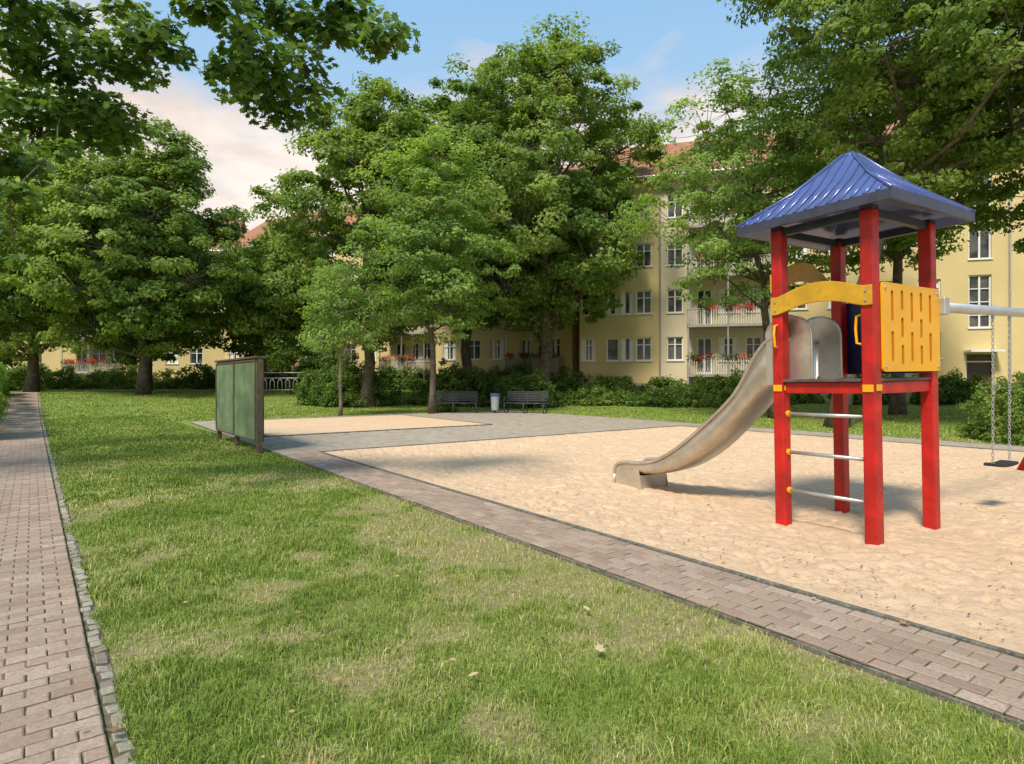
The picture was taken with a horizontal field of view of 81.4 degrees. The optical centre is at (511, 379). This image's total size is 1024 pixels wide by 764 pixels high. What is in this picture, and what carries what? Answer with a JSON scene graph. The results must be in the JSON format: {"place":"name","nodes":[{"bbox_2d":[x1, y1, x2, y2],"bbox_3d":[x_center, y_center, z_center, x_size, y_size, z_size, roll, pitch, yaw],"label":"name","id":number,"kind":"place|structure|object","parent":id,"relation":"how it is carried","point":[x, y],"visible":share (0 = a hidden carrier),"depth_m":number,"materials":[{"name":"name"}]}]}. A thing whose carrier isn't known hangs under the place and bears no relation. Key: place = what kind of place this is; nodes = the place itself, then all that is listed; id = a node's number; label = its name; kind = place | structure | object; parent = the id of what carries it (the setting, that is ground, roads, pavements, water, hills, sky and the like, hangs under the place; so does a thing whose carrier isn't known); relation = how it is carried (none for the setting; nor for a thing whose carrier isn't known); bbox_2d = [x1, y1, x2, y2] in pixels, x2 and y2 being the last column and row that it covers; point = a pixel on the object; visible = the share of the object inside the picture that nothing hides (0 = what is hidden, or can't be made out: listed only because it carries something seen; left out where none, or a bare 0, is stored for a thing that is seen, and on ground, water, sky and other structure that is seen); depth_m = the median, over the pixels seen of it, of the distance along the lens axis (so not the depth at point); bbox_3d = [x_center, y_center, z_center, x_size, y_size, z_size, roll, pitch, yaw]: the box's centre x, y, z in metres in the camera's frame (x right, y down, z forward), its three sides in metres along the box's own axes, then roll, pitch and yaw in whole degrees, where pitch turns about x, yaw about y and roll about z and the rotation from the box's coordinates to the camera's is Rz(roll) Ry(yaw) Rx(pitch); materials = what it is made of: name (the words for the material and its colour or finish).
{"place":"outdoors","nodes":[
{"label":"outdoors","id":0,"kind":"place"},
{"bbox_2d":[0,392,111,763],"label":"brick path","id":1,"kind":"structure","parent":0,"point":[49,704],"depth_m":3.81,"materials":[{"name":"brick"}]},
{"bbox_2d":[0,0,1018,231],"label":"sky","id":2,"kind":"structure","parent":0,"point":[663,42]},
{"bbox_2d":[0,388,1023,763],"bbox_3d":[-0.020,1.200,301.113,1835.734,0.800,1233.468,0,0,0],"label":"grass ground","id":3,"kind":"structure","parent":0,"point":[372,670],"depth_m":3.68,"materials":[{"name":"green plant"}]},
{"bbox_2d":[0,362,11,416],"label":"boundary hedge","id":4,"kind":"object","parent":3,"relation":"on","point":[5,381],"visible":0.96,"depth_m":28.38,"materials":[{"name":"green plant"}]},
{"bbox_2d":[0,392,13,424],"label":"cobble path edging","id":5,"kind":"object","parent":3,"relation":"on","point":[3,418],"visible":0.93,"depth_m":27.30,"materials":[{"name":"stone"}]},
{"bbox_2d":[0,223,39,367],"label":"maple tree","id":6,"kind":"object","parent":3,"relation":"on","point":[7,362],"visible":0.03,"depth_m":43.92,"materials":[{"name":"green plant"}]},
{"bbox_2d":[6,369,46,390],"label":"foundation shrub","id":7,"kind":"object","parent":3,"relation":"on","point":[17,383],"visible":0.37,"depth_m":42.96,"materials":[{"name":"green plant"}]},
{"bbox_2d":[8,361,87,388],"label":"foundation shrub","id":8,"kind":"object","parent":3,"relation":"on","point":[68,379],"visible":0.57,"depth_m":49.63,"materials":[{"name":"green plant"}]},
{"bbox_2d":[0,133,149,391],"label":"maple tree","id":9,"kind":"object","parent":3,"relation":"on","point":[33,316],"visible":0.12,"depth_m":37.58,"materials":[{"name":"green plant"}]},
{"bbox_2d":[37,392,136,763],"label":"cobble path edging","id":10,"kind":"object","parent":3,"relation":"on","point":[121,747],"visible":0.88,"depth_m":3.47,"materials":[{"name":"stone"}]},
{"bbox_2d":[6,229,242,378],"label":"walls","id":11,"kind":"structure","parent":3,"relation":"on","point":[52,360],"depth_m":56.89,"materials":[{"name":"yellow paint"}]},
{"bbox_2d":[61,332,120,374],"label":"balconies","id":12,"kind":"structure","parent":11,"relation":"attached to","point":[116,365],"depth_m":54.55,"materials":[{"name":"metal"}]},
{"bbox_2d":[60,358,111,364],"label":"balcony flowers","id":13,"kind":"object","parent":12,"relation":"attached to","point":[91,361],"visible":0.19,"depth_m":54.37,"materials":[{"name":"plant"}]},
{"bbox_2d":[12,257,203,372],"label":"window frames","id":14,"kind":"structure","parent":11,"relation":"attached to","point":[168,362],"depth_m":57.14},
{"bbox_2d":[10,320,201,370],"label":"window panes","id":15,"kind":"object","parent":14,"relation":"in","point":[193,358],"visible":0.07,"depth_m":56.17,"materials":[{"name":"grey glass"}]},
{"bbox_2d":[12,217,246,251],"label":"roof","id":16,"kind":"structure","parent":11,"relation":"on","point":[244,231],"depth_m":60.33,"materials":[{"name":"red tile"}]},
{"bbox_2d":[80,364,172,388],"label":"foundation shrub","id":17,"kind":"object","parent":3,"relation":"on","point":[111,379],"visible":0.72,"depth_m":50.43,"materials":[{"name":"green plant"}]},
{"bbox_2d":[0,115,263,394],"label":"maple tree","id":18,"kind":"object","parent":3,"relation":"on","point":[136,183],"visible":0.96,"depth_m":33.66,"materials":[{"name":"green plant"}]},
{"bbox_2d":[85,193,232,390],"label":"maple tree","id":19,"kind":"object","parent":3,"relation":"on","point":[131,338],"visible":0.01,"depth_m":43.92,"materials":[{"name":"green plant"}]},
{"bbox_2d":[156,363,215,388],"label":"foundation shrub","id":20,"kind":"object","parent":3,"relation":"on","point":[192,380],"visible":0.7,"depth_m":50.39,"materials":[{"name":"green plant"}]},
{"bbox_2d":[0,0,420,290],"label":"overhanging maple tree","id":21,"kind":"object","parent":3,"relation":"on","point":[104,120],"visible":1,"depth_m":6.97,"materials":[{"name":"green plant"}]},
{"bbox_2d":[214,356,265,453],"bbox_3d":[-6.606,0.595,14.310,0.220,2.210,3.951,0,0,-38],"label":"notice board","id":22,"kind":"object","parent":3,"relation":"on","point":[239,398],"visible":0.95,"depth_m":13.71,"materials":[{"name":"green wood"}]},
{"bbox_2d":[192,238,317,389],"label":"maple tree","id":23,"kind":"object","parent":3,"relation":"on","point":[233,348],"visible":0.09,"depth_m":44.63,"materials":[{"name":"green plant"}]},
{"bbox_2d":[267,365,294,389],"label":"foundation shrub","id":24,"kind":"object","parent":3,"relation":"on","point":[281,385],"visible":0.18,"depth_m":49.44,"materials":[{"name":"green plant"}]},
{"bbox_2d":[215,230,352,392],"bbox_3d":[-14.925,-4.616,39.905,8.044,11.056,7.711,0,0,32],"label":"maple tree","id":25,"kind":"object","parent":3,"relation":"on","point":[273,348],"visible":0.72,"depth_m":38.52,"materials":[{"name":"green plant"}]},
{"bbox_2d":[264,372,314,394],"bbox_3d":[-14.050,0.250,38.011,3.980,1.480,0.080,0,0,-4],"label":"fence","id":26,"kind":"object","parent":3,"relation":"on","point":[281,381],"visible":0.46,"depth_m":37.94,"materials":[{"name":"metal"}]},
{"bbox_2d":[283,347,338,394],"bbox_3d":[-12.941,-0.560,39.057,4.071,3.085,3.487,0,0,0],"label":"round shrub","id":27,"kind":"object","parent":3,"relation":"on","point":[313,363],"visible":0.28,"depth_m":38.56,"materials":[{"name":"green plant"}]},
{"bbox_2d":[294,353,403,405],"bbox_3d":[-9.466,-0.051,34.083,6.015,3.003,4.216,0,0,23],"label":"round shrub","id":28,"kind":"object","parent":3,"relation":"on","point":[324,390],"visible":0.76,"depth_m":33.08,"materials":[{"name":"green plant"}]},
{"bbox_2d":[294,252,406,415],"bbox_3d":[-7.204,-1.939,26.126,4.722,7.187,4.576,0,0,0],"label":"young tree","id":29,"kind":"object","parent":3,"relation":"on","point":[334,298],"visible":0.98,"depth_m":25.70,"materials":[{"name":"green plant"}]},
{"bbox_2d":[245,71,465,407],"bbox_3d":[-7.878,-7.716,33.114,11.503,18.563,10.388,0,0,0],"label":"linden tree","id":30,"kind":"object","parent":3,"relation":"on","point":[365,133],"visible":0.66,"depth_m":30.95,"materials":[{"name":"green plant"}]},
{"bbox_2d":[225,218,578,389],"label":"walls","id":31,"kind":"structure","parent":3,"relation":"on","point":[568,335],"depth_m":44.59,"materials":[{"name":"yellow paint"}]},
{"bbox_2d":[230,230,559,370],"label":"window frames","id":32,"kind":"structure","parent":31,"relation":"attached to","point":[446,346],"depth_m":46.17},
{"bbox_2d":[233,238,559,370],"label":"window panes","id":33,"kind":"object","parent":32,"relation":"in","point":[477,349],"visible":0.1,"depth_m":45.41,"materials":[{"name":"grey glass"}]},
{"bbox_2d":[215,161,576,371],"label":"roof","id":34,"kind":"structure","parent":31,"relation":"on","point":[252,233],"depth_m":57.45,"materials":[{"name":"red tile"}]},
{"bbox_2d":[269,223,563,381],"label":"balconies","id":35,"kind":"structure","parent":31,"relation":"attached to","point":[557,362],"depth_m":42.41,"materials":[{"name":"metal"}]},
{"bbox_2d":[273,255,558,360],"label":"balcony flowers","id":36,"kind":"object","parent":35,"relation":"attached to","point":[407,358],"visible":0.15,"depth_m":41.93,"materials":[{"name":"red plant"}]},
{"bbox_2d":[375,364,429,389],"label":"foundation shrub","id":37,"kind":"object","parent":3,"relation":"on","point":[394,379],"visible":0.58,"depth_m":45.43,"materials":[{"name":"green plant"}]},
{"bbox_2d":[335,124,528,413],"bbox_3d":[-3.708,-4.930,27.347,8.841,13.188,7.219,0,0,-25],"label":"robinia tree","id":38,"kind":"object","parent":3,"relation":"on","point":[425,264],"visible":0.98,"depth_m":26.54,"materials":[{"name":"green plant"}]},
{"bbox_2d":[424,392,458,412],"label":"round shrub","id":39,"kind":"object","parent":3,"relation":"on","point":[444,406],"visible":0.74,"depth_m":28.62,"materials":[{"name":"green plant"}]},
{"bbox_2d":[403,358,500,405],"bbox_3d":[-3.389,0.121,34.376,6.013,2.807,3.612,0,0,0],"label":"round shrub","id":40,"kind":"object","parent":3,"relation":"on","point":[455,378],"visible":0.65,"depth_m":33.96,"materials":[{"name":"green plant"}]},
{"bbox_2d":[369,76,580,385],"bbox_3d":[-2.218,-9.104,38.903,13.941,20.601,13.216,0,0,0],"label":"linden tree","id":41,"kind":"object","parent":3,"relation":"on","point":[441,103],"visible":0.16,"depth_m":36.53,"materials":[{"name":"green plant"}]},
{"bbox_2d":[478,359,533,389],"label":"foundation shrub","id":42,"kind":"object","parent":3,"relation":"on","point":[514,369],"visible":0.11,"depth_m":40.89,"materials":[{"name":"green plant"}]},
{"bbox_2d":[489,368,566,407],"bbox_3d":[0.887,0.434,33.529,4.490,2.254,3.077,0,0,0],"label":"round shrub","id":43,"kind":"object","parent":3,"relation":"on","point":[507,383],"visible":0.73,"depth_m":32.87,"materials":[{"name":"green plant"}]},
{"bbox_2d":[56,443,1002,757],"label":"fallen leaves","id":44,"kind":"object","parent":3,"relation":"on","point":[598,647],"visible":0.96,"depth_m":3.41,"materials":[{"name":"beige plant"}]},
{"bbox_2d":[428,11,676,382],"bbox_3d":[1.964,-9.640,36.275,15.013,22.184,14.468,0,0,-30],"label":"linden tree","id":45,"kind":"object","parent":3,"relation":"on","point":[544,104],"visible":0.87,"depth_m":33.25,"materials":[{"name":"green plant"}]},
{"bbox_2d":[550,365,593,393],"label":"foundation shrub","id":46,"kind":"object","parent":3,"relation":"on","point":[563,381],"visible":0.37,"depth_m":36.84,"materials":[{"name":"green plant"}]},
{"bbox_2d":[555,382,636,404],"bbox_3d":[4.676,0.809,34.563,5.982,1.336,2.447,0,0,15],"label":"foundation shrub","id":47,"kind":"object","parent":3,"relation":"on","point":[594,395],"visible":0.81,"depth_m":34.03,"materials":[{"name":"green plant"}]},
{"bbox_2d":[190,410,1023,729],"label":"walkway kerb","id":48,"kind":"structure","parent":3,"relation":"on","point":[886,676],"depth_m":3.80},
{"bbox_2d":[588,374,639,394],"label":"foundation shrub","id":49,"kind":"object","parent":3,"relation":"on","point":[610,382],"visible":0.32,"depth_m":36.13,"materials":[{"name":"green plant"}]},
{"bbox_2d":[264,414,1023,659],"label":"sandpit kerb","id":50,"kind":"structure","parent":3,"relation":"on","point":[959,638],"depth_m":5.39,"materials":[{"name":"grey concrete"}]},
{"bbox_2d":[283,452,1023,721],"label":"brick walkway","id":51,"kind":"structure","parent":3,"relation":"on","point":[988,679],"depth_m":4.11,"materials":[{"name":"brick"}]},
{"bbox_2d":[616,387,709,406],"bbox_3d":[8.423,0.948,33.371,5.522,1.112,2.561,0,0,15],"label":"foundation shrub","id":52,"kind":"object","parent":3,"relation":"on","point":[663,397],"visible":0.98,"depth_m":32.91,"materials":[{"name":"green plant"}]},
{"bbox_2d":[634,374,691,395],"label":"foundation shrub","id":53,"kind":"object","parent":3,"relation":"on","point":[666,383],"visible":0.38,"depth_m":35.52,"materials":[{"name":"green plant"}]},
{"bbox_2d":[325,426,1023,653],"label":"sand pit","id":54,"kind":"object","parent":3,"relation":"on","point":[974,551],"visible":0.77,"depth_m":7.15,"materials":[{"name":"beige sand"}]},
{"bbox_2d":[339,438,1018,639],"bbox_3d":[6.086,1.536,9.230,12.060,0.027,17.706,0,0,-36],"label":"sand debris","id":55,"kind":"object","parent":54,"relation":"on","point":[749,544],"visible":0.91,"depth_m":5.51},
{"bbox_2d":[613,151,975,544],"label":"playground slide tower","id":56,"kind":"structure","parent":54,"relation":"on","point":[872,329],"depth_m":6.23,"materials":[{"name":"red paint"}]},
{"bbox_2d":[939,297,949,315],"bbox_3d":[4.487,-0.770,6.269,0.110,0.180,0.180,0,0,-32],"label":"beam bracket","id":57,"kind":"object","parent":56,"relation":"attached to","point":[944,305],"visible":0.48,"depth_m":6.19,"materials":[{"name":"white plastic"}]},
{"bbox_2d":[950,303,1023,316],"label":"beam","id":58,"kind":"structure","parent":56,"relation":"attached to","point":[960,308],"depth_m":6.79,"materials":[{"name":"metal"}]},
{"bbox_2d":[991,305,1010,463],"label":"chains","id":59,"kind":"object","parent":58,"relation":"hanging from","point":[992,358],"visible":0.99,"depth_m":7.00,"materials":[{"name":"metal"}]},
{"bbox_2d":[983,460,1018,466],"bbox_3d":[5.857,1.006,7.122,0.499,0.047,0.180,0,0,-32],"label":"seat","id":60,"kind":"object","parent":59,"relation":"hanging from","point":[1003,463],"visible":0.99,"depth_m":7.06,"materials":[{"name":"black rubber"}]},
{"bbox_2d":[688,386,734,407],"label":"foundation shrub","id":61,"kind":"object","parent":3,"relation":"on","point":[714,400],"visible":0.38,"depth_m":32.22,"materials":[{"name":"green plant"}]},
{"bbox_2d":[689,368,743,399],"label":"foundation shrub","id":62,"kind":"object","parent":3,"relation":"on","point":[715,384],"visible":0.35,"depth_m":34.43,"materials":[{"name":"green plant"}]},
{"bbox_2d":[606,43,889,418],"bbox_3d":[9.488,-5.426,23.960,10.387,14.173,10.618,0,0,0],"label":"robinia tree","id":63,"kind":"object","parent":3,"relation":"on","point":[736,249],"visible":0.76,"depth_m":23.09,"materials":[{"name":"green plant"}]},
{"bbox_2d":[579,159,1023,393],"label":"walls","id":64,"kind":"structure","parent":3,"relation":"on","point":[956,269],"depth_m":37.01,"materials":[{"name":"yellow paint"}]},
{"bbox_2d":[687,207,770,391],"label":"balconies","id":65,"kind":"structure","parent":64,"relation":"attached to","point":[727,326],"depth_m":36.09,"materials":[{"name":"metal"}]},
{"bbox_2d":[686,199,773,361],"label":"balcony flowers","id":66,"kind":"object","parent":65,"relation":"attached to","point":[695,357],"visible":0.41,"depth_m":35.84,"materials":[{"name":"red plant"}]},
{"bbox_2d":[580,173,1004,393],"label":"window frames","id":67,"kind":"structure","parent":64,"relation":"attached to","point":[735,345],"depth_m":38.11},
{"bbox_2d":[583,175,990,394],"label":"window panes","id":68,"kind":"object","parent":67,"relation":"in","point":[983,369],"visible":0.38,"depth_m":37.82,"materials":[{"name":"grey glass"}]},
{"bbox_2d":[581,383,1007,396],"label":"plinth","id":69,"kind":"structure","parent":64,"relation":"attached to","point":[824,395],"depth_m":37.51,"materials":[{"name":"concrete"}]},
{"bbox_2d":[575,104,1023,381],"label":"roof","id":70,"kind":"structure","parent":64,"relation":"on","point":[645,171],"depth_m":38.21,"materials":[{"name":"red tile"}]},
{"bbox_2d":[790,393,825,402],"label":"foundation shrub","id":71,"kind":"object","parent":3,"relation":"on","point":[804,397],"visible":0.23,"depth_m":32.73,"materials":[{"name":"green plant"}]},
{"bbox_2d":[826,374,891,403],"bbox_3d":[18.938,0.288,32.063,3.807,2.011,2.350,0,0,15],"label":"foundation shrub","id":72,"kind":"object","parent":3,"relation":"on","point":[857,398],"visible":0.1,"depth_m":31.38,"materials":[{"name":"green plant"}]},
{"bbox_2d":[716,0,1023,427],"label":"maple tree","id":73,"kind":"object","parent":3,"relation":"on","point":[878,72],"visible":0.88,"depth_m":17.59,"materials":[{"name":"green plant"}]},
{"bbox_2d":[769,29,1023,414],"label":"maple tree","id":74,"kind":"object","parent":3,"relation":"on","point":[898,249],"visible":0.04,"depth_m":26.65,"materials":[{"name":"green plant"}]},
{"bbox_2d":[908,367,994,403],"bbox_3d":[22.568,0.222,30.442,4.030,2.041,2.385,0,0,15],"label":"foundation shrub","id":75,"kind":"object","parent":3,"relation":"on","point":[952,389],"visible":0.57,"depth_m":30.01,"materials":[{"name":"green plant"}]},
{"bbox_2d":[920,0,1023,253],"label":"maple tree","id":76,"kind":"object","parent":3,"relation":"on","point":[1004,190],"visible":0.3,"depth_m":19.50,"materials":[{"name":"green plant"}]},
{"bbox_2d":[954,377,1023,445],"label":"box hedge","id":77,"kind":"object","parent":3,"relation":"on","point":[980,425],"visible":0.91,"depth_m":15.43,"materials":[{"name":"green plant"}]},
{"bbox_2d":[994,371,1023,399],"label":"foundation shrub","id":78,"kind":"object","parent":3,"relation":"on","point":[1020,376],"visible":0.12,"depth_m":29.45,"materials":[{"name":"green plant"}]},
{"bbox_2d":[1016,457,1023,470],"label":"frame legs","id":79,"kind":"object","parent":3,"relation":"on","point":[1020,466],"depth_m":10.21,"materials":[{"name":"red paint"}]},
{"bbox_2d":[192,410,1023,454],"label":"paved plaza","id":80,"kind":"structure","parent":0,"point":[510,424],"depth_m":17.62,"materials":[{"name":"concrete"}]},
{"bbox_2d":[264,415,481,435],"bbox_3d":[-5.782,1.544,21.273,7.320,0.046,7.040,0,0,-36],"label":"sand pit","id":81,"kind":"object","parent":80,"relation":"on","point":[314,425],"visible":0.88,"depth_m":20.60,"materials":[{"name":"beige sand"}]},
{"bbox_2d":[436,391,477,412],"bbox_3d":[-2.752,1.037,28.057,2.250,1.046,0.701,0,0,-2],"label":"park bench","id":82,"kind":"object","parent":80,"relation":"on","point":[453,396],"visible":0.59,"depth_m":28.29,"materials":[{"name":"wood"}]},
{"bbox_2d":[490,393,499,412],"bbox_3d":[-0.800,1.075,28.000,0.454,0.950,0.454,0,0,45],"label":"waste bin","id":83,"kind":"object","parent":80,"relation":"on","point":[494,401],"visible":1,"depth_m":27.84,"materials":[{"name":"metal"}]},
{"bbox_2d":[504,391,548,413],"bbox_3d":[0.641,1.037,27.853,2.050,1.046,0.701,0,0,22],"label":"park bench","id":84,"kind":"object","parent":80,"relation":"on","point":[543,399],"visible":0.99,"depth_m":28.00,"materials":[{"name":"wood"}]}
]}

